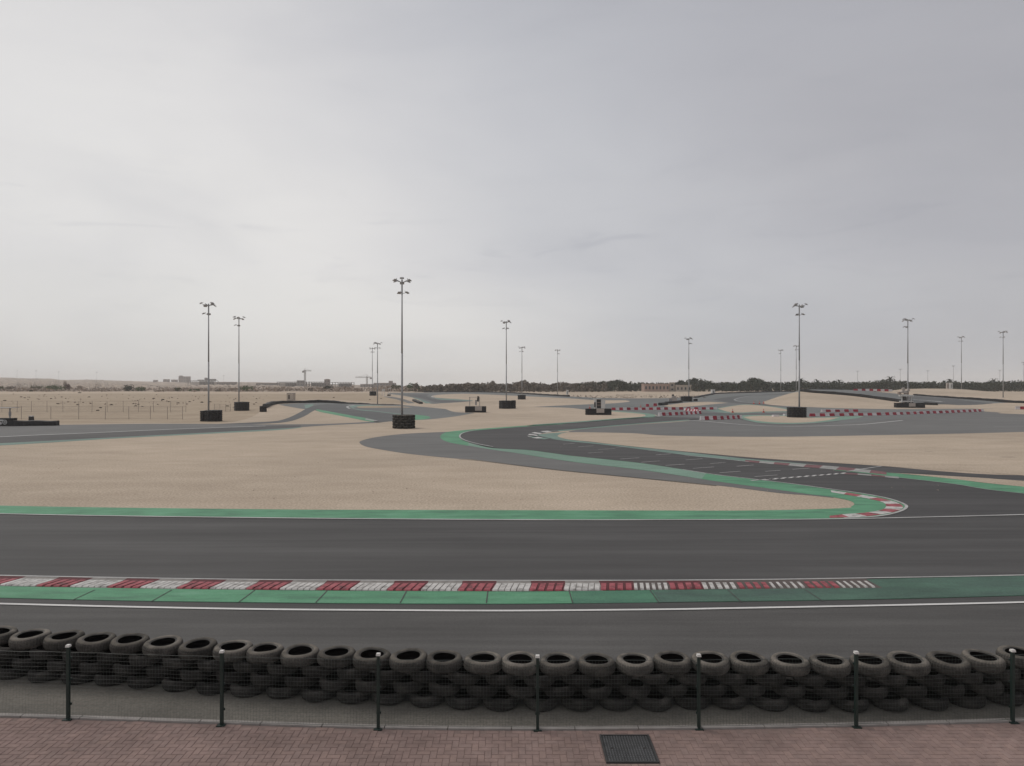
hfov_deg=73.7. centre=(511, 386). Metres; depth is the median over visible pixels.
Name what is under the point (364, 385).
building
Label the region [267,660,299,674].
tyre
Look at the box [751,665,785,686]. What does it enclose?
tyre
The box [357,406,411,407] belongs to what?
sand island
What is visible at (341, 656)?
tyre
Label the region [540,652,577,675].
tyre
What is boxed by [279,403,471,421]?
lane
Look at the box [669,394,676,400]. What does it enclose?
marshal post
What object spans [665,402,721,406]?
sand strip
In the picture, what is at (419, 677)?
tyre
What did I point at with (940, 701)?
tyre
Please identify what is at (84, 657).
tyre
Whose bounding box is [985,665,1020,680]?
tyre
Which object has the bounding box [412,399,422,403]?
tyre wall
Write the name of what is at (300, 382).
building
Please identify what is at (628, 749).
drain cover
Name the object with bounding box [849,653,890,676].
tyre
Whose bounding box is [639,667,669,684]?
tyre
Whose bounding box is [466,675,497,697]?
tyre
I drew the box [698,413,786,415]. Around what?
dark lane
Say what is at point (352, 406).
island
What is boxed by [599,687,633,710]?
tyre
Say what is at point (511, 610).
painted line
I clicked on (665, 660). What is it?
tyre
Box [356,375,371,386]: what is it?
tower crane
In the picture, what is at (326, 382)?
building
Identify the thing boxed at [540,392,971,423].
circuit
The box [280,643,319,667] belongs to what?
tyre
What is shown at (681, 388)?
building
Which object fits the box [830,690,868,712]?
tyre
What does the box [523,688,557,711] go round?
tyre
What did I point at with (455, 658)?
tyre
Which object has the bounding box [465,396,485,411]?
marshal post
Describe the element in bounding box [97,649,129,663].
tyre
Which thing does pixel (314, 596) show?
verge near bright
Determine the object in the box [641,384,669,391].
building
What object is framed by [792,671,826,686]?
tyre
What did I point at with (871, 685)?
tyre
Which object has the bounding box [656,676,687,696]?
tyre
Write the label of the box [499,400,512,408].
tyre guard
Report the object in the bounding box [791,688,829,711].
tyre
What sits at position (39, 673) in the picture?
tyre
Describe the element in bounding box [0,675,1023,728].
gritty strip
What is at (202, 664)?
tyre
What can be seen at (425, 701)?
tyre
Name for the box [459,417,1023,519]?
race track
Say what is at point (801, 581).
kerb bed
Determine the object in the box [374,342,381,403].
floodlight pole
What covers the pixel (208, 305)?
floodlight pole
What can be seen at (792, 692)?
tyre
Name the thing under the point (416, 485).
stones
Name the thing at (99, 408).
field fence
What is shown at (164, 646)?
tyre
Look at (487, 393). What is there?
bend
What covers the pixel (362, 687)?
tyre
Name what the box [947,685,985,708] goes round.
tyre
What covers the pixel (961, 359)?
floodlight pole
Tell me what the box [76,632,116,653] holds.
tyre
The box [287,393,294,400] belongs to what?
booth
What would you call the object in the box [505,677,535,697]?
tyre
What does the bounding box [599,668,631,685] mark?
tyre
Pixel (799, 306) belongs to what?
floodlight pole
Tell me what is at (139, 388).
bush
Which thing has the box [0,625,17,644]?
tyre
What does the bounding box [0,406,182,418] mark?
field fence
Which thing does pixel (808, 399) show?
sand hill
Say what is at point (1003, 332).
floodlight pole
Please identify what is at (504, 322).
floodlight pole
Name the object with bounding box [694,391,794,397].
tyre wall
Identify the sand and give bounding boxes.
[984,409,1023,413]
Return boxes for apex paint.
[538,432,568,439]
[550,420,688,430]
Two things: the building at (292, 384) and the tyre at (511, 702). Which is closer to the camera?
the tyre at (511, 702)
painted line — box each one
[0,513,1023,519]
[0,574,1023,580]
[0,601,1023,610]
[4,426,252,436]
[459,459,716,485]
[682,469,907,517]
[693,420,901,425]
[741,419,837,424]
[881,475,1023,493]
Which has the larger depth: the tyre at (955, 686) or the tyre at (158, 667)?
the tyre at (158, 667)
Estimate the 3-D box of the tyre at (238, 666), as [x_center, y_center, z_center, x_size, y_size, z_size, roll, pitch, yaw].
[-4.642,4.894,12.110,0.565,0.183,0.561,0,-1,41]
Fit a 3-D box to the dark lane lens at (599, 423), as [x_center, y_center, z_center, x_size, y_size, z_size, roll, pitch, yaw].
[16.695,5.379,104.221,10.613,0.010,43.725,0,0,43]
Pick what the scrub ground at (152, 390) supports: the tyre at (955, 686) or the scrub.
the scrub
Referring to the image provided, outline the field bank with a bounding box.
[569,393,703,397]
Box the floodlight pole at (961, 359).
[958,336,964,388]
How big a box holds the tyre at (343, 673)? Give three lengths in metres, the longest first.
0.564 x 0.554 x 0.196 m
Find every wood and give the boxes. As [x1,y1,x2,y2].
[412,380,607,391]
[571,378,1023,391]
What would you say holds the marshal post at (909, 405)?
on the ground at (348, 471)
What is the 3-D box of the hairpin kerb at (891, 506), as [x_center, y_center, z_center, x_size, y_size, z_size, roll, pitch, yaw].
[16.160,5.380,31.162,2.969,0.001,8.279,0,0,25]
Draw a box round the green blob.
[415,415,429,419]
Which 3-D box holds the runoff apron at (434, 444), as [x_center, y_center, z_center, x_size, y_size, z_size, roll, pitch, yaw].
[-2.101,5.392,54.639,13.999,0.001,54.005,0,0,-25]
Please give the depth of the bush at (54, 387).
382.67 m
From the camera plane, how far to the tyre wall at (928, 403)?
174.82 m
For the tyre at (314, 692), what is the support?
on the gritty strip at (517, 715)
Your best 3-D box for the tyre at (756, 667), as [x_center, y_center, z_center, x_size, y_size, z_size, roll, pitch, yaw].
[4.028,4.694,11.603,0.645,0.212,0.658,2,2,42]
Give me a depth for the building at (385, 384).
1000.00 m
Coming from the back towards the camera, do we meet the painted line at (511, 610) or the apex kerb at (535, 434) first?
the apex kerb at (535, 434)
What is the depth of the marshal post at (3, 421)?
94.28 m
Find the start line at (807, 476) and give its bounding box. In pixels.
[767,473,844,479]
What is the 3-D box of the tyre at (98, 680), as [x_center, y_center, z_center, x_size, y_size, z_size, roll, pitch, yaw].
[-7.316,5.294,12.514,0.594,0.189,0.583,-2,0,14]
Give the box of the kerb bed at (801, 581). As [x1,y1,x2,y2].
[0,576,881,590]
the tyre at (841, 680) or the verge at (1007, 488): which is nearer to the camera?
the tyre at (841, 680)
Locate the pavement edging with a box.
[0,713,1023,730]
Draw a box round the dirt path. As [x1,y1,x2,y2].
[384,396,413,402]
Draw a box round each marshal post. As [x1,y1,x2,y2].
[0,407,18,425]
[382,388,390,395]
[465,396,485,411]
[585,399,611,414]
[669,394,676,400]
[894,388,924,407]
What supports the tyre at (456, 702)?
on the gritty strip at (517, 715)
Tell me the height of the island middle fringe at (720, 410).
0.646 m
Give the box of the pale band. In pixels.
[0,392,382,393]
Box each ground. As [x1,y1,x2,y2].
[0,387,1023,520]
[0,389,456,391]
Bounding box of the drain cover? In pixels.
[599,734,658,763]
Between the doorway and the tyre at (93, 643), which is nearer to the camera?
the tyre at (93, 643)
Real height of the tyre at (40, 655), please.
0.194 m
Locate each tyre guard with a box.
[200,411,204,420]
[204,410,222,421]
[234,402,249,410]
[259,406,266,411]
[369,391,376,395]
[392,414,414,428]
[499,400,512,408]
[518,395,525,398]
[681,396,691,401]
[787,407,806,417]
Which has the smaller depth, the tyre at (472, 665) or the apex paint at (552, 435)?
the tyre at (472, 665)
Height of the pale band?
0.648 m
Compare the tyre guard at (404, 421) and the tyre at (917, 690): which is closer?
the tyre at (917, 690)
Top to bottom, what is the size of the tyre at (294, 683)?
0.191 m
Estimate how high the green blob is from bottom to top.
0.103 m
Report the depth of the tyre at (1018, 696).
11.53 m
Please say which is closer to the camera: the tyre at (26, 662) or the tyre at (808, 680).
the tyre at (808, 680)
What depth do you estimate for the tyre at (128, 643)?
12.30 m
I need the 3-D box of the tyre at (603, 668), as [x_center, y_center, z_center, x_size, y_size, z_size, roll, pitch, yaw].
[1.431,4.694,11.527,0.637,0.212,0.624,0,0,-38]
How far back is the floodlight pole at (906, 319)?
160.19 m
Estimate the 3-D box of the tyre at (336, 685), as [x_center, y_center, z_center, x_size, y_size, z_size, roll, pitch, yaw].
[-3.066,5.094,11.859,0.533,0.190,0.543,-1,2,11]
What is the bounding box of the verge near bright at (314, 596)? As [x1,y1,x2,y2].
[0,586,572,603]
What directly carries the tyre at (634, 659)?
on the tyre at (621, 680)
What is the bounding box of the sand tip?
[528,411,645,424]
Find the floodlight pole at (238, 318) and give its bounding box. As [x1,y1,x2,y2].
[233,316,244,401]
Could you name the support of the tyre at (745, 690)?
on the tyre at (776, 699)
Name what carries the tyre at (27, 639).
on the tyre at (7, 650)
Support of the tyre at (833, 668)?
on the tyre at (841, 680)
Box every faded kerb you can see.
[745,460,886,474]
[845,473,898,477]
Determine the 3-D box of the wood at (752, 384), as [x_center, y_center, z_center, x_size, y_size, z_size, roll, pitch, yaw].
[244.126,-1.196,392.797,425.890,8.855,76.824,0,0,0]
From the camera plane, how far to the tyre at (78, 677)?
12.37 m
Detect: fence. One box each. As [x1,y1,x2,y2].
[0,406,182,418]
[0,644,1023,731]
[3,401,185,411]
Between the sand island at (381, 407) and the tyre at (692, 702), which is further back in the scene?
the sand island at (381, 407)
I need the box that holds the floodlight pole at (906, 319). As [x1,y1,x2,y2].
[902,318,913,402]
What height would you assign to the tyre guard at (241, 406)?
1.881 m
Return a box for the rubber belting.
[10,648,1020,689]
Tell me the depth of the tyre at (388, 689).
11.57 m
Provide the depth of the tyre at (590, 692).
11.35 m
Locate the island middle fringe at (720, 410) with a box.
[705,404,786,412]
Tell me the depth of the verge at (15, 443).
72.54 m
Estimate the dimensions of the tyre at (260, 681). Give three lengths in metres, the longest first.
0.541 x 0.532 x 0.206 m
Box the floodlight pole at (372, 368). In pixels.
[370,347,373,390]
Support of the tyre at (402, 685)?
on the tyre at (388, 689)
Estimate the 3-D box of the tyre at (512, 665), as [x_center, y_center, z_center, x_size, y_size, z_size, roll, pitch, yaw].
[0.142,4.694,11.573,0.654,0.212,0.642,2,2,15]
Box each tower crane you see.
[302,369,309,385]
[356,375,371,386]
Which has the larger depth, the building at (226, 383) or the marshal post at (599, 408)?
the building at (226, 383)
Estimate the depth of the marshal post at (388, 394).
257.70 m
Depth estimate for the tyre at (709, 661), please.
11.47 m
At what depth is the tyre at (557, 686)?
11.37 m
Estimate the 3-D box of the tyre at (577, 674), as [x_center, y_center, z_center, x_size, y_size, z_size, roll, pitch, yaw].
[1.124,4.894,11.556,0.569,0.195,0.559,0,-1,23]
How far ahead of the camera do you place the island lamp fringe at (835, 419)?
116.01 m
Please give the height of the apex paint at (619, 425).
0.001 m
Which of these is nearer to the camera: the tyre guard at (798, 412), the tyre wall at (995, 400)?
the tyre guard at (798, 412)
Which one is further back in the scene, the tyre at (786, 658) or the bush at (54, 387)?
the bush at (54, 387)
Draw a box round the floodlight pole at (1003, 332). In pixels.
[998,330,1007,396]
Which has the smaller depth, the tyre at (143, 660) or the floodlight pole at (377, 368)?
the tyre at (143, 660)
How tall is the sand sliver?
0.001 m
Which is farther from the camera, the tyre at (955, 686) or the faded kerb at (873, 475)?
the faded kerb at (873, 475)
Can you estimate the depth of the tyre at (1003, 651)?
11.87 m
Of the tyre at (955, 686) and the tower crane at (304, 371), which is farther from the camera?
the tower crane at (304, 371)
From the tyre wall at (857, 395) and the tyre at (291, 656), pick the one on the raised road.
the tyre wall at (857, 395)
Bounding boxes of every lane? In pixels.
[0,425,300,442]
[227,404,340,423]
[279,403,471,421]
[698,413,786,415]
[713,394,785,405]
[912,396,992,404]
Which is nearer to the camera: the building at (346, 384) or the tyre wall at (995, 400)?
the tyre wall at (995, 400)
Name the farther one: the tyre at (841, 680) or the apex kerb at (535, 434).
the apex kerb at (535, 434)
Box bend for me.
[389,392,623,403]
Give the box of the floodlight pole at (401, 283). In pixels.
[392,277,411,414]
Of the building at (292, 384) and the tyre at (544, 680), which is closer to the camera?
the tyre at (544, 680)
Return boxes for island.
[350,405,399,414]
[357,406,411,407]
[718,405,786,412]
[745,416,838,422]
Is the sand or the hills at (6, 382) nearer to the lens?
the sand
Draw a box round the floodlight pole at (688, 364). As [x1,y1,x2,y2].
[684,337,692,395]
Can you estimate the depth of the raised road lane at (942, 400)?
191.15 m
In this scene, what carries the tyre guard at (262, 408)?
on the ground at (348, 471)
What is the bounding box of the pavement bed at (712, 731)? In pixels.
[0,717,1023,765]
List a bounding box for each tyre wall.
[8,420,58,425]
[262,400,400,407]
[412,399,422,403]
[424,391,569,396]
[666,400,682,402]
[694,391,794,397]
[800,389,912,402]
[803,388,843,389]
[913,394,1023,402]
[923,402,937,404]
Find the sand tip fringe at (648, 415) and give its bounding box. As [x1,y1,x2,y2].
[534,411,655,424]
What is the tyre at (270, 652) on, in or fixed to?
on the tyre at (238, 666)
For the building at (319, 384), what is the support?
on the hills at (6, 382)
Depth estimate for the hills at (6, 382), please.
977.92 m
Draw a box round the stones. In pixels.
[27,394,833,500]
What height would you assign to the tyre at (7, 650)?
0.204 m
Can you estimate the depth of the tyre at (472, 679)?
11.42 m
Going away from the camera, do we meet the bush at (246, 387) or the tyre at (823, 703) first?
the tyre at (823, 703)
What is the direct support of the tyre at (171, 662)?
on the tyre at (158, 667)
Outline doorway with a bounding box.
[597,399,600,407]
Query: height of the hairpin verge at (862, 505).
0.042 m
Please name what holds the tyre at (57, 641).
on the tyre at (84, 657)
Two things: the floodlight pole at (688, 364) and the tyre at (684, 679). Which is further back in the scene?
the floodlight pole at (688, 364)
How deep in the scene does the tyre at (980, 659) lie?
11.52 m
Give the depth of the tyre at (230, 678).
11.95 m
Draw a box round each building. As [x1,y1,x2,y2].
[178,376,190,382]
[188,378,216,385]
[216,382,236,384]
[256,383,278,384]
[277,382,296,386]
[297,380,304,385]
[304,382,324,386]
[324,379,330,386]
[329,382,353,386]
[360,384,373,386]
[374,381,395,386]
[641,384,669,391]
[669,382,674,391]
[675,385,691,391]
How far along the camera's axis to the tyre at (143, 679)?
12.20 m
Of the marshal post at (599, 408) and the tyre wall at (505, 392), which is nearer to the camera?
the marshal post at (599, 408)
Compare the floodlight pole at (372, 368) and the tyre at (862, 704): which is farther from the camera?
the floodlight pole at (372, 368)
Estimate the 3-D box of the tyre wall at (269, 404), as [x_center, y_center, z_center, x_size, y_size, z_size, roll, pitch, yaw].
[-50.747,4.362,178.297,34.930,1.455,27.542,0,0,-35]
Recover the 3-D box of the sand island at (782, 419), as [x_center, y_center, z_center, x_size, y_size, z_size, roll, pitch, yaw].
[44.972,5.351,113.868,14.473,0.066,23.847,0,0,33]
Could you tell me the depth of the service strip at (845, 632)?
15.23 m
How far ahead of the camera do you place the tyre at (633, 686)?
11.39 m
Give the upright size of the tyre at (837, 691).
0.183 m
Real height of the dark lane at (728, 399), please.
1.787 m
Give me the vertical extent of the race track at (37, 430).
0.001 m
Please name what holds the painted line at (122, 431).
on the lane at (30, 438)
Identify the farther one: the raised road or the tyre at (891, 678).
the raised road
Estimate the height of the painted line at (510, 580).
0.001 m
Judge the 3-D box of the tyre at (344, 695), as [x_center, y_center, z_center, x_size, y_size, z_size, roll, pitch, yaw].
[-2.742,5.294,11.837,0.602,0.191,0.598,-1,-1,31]
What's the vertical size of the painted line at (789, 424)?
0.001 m
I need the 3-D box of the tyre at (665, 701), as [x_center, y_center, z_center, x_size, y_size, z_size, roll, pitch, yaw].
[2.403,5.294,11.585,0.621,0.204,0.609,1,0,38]
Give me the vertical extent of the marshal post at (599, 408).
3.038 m
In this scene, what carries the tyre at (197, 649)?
on the tyre at (171, 662)
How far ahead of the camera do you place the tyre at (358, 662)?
11.63 m
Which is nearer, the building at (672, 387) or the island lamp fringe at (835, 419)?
the island lamp fringe at (835, 419)
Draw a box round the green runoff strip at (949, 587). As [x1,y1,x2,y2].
[652,576,1023,601]
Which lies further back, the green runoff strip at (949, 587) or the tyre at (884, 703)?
the green runoff strip at (949, 587)
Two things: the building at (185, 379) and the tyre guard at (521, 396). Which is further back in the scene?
the building at (185, 379)
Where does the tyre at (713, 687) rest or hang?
on the tyre at (692, 702)
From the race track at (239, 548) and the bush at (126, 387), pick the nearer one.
the race track at (239, 548)
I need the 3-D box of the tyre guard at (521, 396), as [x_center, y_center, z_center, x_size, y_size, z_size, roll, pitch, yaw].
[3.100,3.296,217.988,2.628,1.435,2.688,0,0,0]
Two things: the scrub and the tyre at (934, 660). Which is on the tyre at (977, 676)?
the tyre at (934, 660)
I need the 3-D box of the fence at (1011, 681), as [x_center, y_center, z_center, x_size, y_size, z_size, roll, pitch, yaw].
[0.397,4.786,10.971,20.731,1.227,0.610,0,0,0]
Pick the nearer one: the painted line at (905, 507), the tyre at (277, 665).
the tyre at (277, 665)
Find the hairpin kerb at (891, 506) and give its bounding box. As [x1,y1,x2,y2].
[830,490,902,517]
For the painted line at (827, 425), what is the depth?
99.98 m
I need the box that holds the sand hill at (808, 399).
[764,392,975,408]
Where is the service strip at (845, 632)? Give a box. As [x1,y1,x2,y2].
[0,604,1023,728]
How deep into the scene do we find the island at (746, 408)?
155.65 m
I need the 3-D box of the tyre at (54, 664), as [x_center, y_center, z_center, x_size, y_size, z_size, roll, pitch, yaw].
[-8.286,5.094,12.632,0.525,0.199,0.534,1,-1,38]
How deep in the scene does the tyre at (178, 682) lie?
12.07 m
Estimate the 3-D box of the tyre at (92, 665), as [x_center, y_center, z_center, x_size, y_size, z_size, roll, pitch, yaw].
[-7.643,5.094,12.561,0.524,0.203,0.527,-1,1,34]
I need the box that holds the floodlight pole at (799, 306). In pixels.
[792,303,807,406]
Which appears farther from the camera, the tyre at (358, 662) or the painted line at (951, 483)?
the painted line at (951, 483)
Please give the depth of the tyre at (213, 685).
11.95 m
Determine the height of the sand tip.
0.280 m
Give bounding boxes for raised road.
[789,389,1005,402]
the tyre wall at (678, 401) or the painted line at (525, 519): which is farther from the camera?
the tyre wall at (678, 401)
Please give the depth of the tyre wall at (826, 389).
249.68 m
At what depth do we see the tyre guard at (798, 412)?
119.59 m
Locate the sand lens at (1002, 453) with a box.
[558,432,1023,474]
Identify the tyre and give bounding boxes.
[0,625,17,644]
[0,643,28,657]
[0,660,29,679]
[8,628,51,649]
[11,652,46,669]
[27,662,62,682]
[29,645,62,659]
[43,630,84,650]
[47,653,79,671]
[61,666,95,684]
[62,647,96,661]
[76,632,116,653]
[79,655,112,673]
[94,667,127,685]
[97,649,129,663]
[109,633,149,654]
[113,658,144,675]
[127,668,162,688]
[129,651,160,666]
[142,635,182,657]
[146,659,177,677]
[162,653,195,668]
[162,670,196,691]
[178,637,217,660]
[180,661,211,681]
[196,673,230,695]
[198,655,231,670]
[213,640,252,662]
[216,664,248,683]
[230,675,265,697]
[233,658,266,672]
[246,642,283,663]
[250,666,281,686]
[266,678,301,698]
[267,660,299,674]
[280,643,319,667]
[285,667,317,687]
[301,680,335,701]
[302,661,332,677]
[317,645,355,668]
[319,670,350,691]
[336,681,370,703]
[337,663,369,679]
[352,647,390,670]
[355,670,386,692]
[372,683,406,704]
[374,665,404,681]
[389,648,427,672]
[393,673,423,693]
[409,684,444,707]
[411,666,442,682]
[426,650,462,673]
[428,675,460,696]
[446,686,480,709]
[449,663,480,684]
[464,651,501,674]
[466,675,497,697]
[484,687,518,711]
[485,668,516,685]
[501,651,539,675]
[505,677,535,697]
[523,669,555,687]
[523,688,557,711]
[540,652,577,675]
[544,677,574,698]
[561,688,595,710]
[562,669,594,686]
[578,653,615,676]
[581,677,610,699]
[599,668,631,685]
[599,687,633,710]
[616,652,653,676]
[619,677,649,697]
[635,687,671,711]
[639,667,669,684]
[653,651,690,674]
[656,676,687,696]
[673,685,709,709]
[674,666,706,685]
[691,651,728,675]
[695,675,725,696]
[710,687,746,708]
[715,667,746,685]
[729,650,768,674]
[731,675,764,697]
[749,686,788,711]
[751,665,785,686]
[770,652,810,675]
[772,677,805,697]
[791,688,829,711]
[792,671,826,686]
[809,653,850,677]
[813,678,847,699]
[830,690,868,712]
[832,669,866,686]
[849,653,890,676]
[851,677,887,698]
[870,689,908,711]
[871,670,906,686]
[886,651,930,676]
[892,677,925,697]
[908,688,948,710]
[911,669,945,685]
[925,651,970,676]
[928,677,964,697]
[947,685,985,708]
[948,669,982,683]
[961,649,1005,672]
[966,674,1003,695]
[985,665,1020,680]
[986,686,1023,705]
[996,645,1023,668]
[1000,670,1023,690]
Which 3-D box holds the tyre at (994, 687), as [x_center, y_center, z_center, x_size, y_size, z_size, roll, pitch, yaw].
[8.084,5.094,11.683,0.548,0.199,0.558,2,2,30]
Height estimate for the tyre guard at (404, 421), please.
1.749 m
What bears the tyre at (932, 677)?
on the tyre at (917, 690)
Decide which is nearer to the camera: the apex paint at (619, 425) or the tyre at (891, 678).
the tyre at (891, 678)
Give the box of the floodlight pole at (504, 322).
[500,320,510,399]
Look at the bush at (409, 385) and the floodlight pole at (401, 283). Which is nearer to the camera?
the floodlight pole at (401, 283)
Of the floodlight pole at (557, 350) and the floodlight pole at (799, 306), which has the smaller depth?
the floodlight pole at (799, 306)
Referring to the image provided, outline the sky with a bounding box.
[0,0,1023,386]
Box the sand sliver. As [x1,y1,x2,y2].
[887,472,1023,486]
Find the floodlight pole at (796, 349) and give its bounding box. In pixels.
[793,345,798,390]
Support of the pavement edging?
on the pavement bed at (712, 731)
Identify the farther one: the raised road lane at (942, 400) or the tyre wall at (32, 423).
the raised road lane at (942, 400)
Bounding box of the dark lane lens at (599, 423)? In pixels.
[533,417,699,429]
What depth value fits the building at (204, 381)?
1003.92 m
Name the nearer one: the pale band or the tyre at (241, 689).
the tyre at (241, 689)
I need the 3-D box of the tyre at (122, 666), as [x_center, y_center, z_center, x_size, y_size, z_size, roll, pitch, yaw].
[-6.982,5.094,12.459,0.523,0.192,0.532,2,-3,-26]
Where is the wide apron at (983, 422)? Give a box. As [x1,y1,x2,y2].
[569,407,1023,436]
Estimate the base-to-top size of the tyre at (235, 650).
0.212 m
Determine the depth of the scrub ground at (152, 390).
365.81 m
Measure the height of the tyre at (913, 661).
0.212 m
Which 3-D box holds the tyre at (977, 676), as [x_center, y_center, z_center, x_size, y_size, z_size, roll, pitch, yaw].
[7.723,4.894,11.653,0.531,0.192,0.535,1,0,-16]
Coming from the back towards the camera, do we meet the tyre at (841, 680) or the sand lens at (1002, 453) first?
the sand lens at (1002, 453)
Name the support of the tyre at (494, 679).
on the tyre at (475, 690)
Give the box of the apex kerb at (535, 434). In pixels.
[527,430,557,436]
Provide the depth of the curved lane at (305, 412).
126.36 m
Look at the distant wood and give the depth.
350.00 m
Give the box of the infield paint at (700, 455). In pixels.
[555,439,812,464]
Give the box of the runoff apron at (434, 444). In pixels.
[359,432,832,497]
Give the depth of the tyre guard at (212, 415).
105.92 m
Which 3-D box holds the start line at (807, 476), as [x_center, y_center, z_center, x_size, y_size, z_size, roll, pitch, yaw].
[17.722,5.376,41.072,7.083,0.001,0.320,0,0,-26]
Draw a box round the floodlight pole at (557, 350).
[555,349,559,393]
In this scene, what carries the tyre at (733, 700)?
on the service strip at (845, 632)
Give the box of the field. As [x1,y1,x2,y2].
[0,393,406,423]
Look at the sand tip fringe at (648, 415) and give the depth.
116.01 m
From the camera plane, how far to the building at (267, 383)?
1000.00 m
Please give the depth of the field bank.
283.20 m
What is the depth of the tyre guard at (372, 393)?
260.91 m
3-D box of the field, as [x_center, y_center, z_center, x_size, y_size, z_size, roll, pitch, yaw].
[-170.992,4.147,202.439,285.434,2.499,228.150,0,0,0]
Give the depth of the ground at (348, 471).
41.09 m
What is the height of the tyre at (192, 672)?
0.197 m
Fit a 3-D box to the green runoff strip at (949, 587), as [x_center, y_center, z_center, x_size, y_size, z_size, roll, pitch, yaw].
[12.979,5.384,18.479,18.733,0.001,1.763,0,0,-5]
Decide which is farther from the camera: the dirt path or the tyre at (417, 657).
the dirt path
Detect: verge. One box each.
[0,417,904,518]
[0,427,300,444]
[23,576,1019,603]
[838,470,1023,492]
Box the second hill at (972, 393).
[881,389,1023,400]
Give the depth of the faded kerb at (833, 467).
46.08 m
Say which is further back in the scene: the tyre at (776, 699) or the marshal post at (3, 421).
the marshal post at (3, 421)
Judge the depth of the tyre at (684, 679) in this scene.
11.41 m
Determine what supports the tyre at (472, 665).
on the tyre at (472, 679)
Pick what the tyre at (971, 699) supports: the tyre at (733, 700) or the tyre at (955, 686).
the tyre at (955, 686)
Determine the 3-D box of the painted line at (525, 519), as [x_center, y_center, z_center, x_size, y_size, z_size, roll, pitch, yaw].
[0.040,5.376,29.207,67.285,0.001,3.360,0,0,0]
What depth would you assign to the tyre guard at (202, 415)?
106.38 m
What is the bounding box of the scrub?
[0,382,421,391]
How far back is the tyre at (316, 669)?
11.69 m
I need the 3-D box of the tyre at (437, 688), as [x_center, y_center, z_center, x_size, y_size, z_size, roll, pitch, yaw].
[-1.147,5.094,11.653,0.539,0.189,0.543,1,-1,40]
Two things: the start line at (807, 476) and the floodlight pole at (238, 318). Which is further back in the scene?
the floodlight pole at (238, 318)
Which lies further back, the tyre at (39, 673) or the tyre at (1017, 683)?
the tyre at (39, 673)
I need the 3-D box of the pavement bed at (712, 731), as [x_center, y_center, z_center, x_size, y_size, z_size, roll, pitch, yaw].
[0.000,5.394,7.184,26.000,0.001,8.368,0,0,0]
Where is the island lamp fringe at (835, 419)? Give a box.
[742,415,862,423]
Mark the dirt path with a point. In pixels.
(406, 401)
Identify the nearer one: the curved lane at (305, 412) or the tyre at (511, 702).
the tyre at (511, 702)
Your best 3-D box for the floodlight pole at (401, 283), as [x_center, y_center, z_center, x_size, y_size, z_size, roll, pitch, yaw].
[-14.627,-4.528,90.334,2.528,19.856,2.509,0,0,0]
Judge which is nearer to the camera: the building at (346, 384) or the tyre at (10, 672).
the tyre at (10, 672)
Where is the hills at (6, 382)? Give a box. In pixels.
[0,377,425,388]
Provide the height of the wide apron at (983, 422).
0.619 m
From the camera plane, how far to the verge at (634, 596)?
17.37 m
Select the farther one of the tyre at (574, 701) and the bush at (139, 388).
the bush at (139, 388)
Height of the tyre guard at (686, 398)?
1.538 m
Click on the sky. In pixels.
(617, 183)
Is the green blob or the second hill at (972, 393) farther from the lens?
the second hill at (972, 393)
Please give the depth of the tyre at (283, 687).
11.79 m
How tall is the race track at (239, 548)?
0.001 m
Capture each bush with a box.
[41,385,64,389]
[122,384,134,390]
[135,386,145,390]
[240,385,252,390]
[406,383,418,390]
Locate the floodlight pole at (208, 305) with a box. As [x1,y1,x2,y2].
[200,302,215,409]
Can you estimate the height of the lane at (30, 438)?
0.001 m
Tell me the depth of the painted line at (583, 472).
42.36 m
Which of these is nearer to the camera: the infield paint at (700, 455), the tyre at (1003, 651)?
the tyre at (1003, 651)

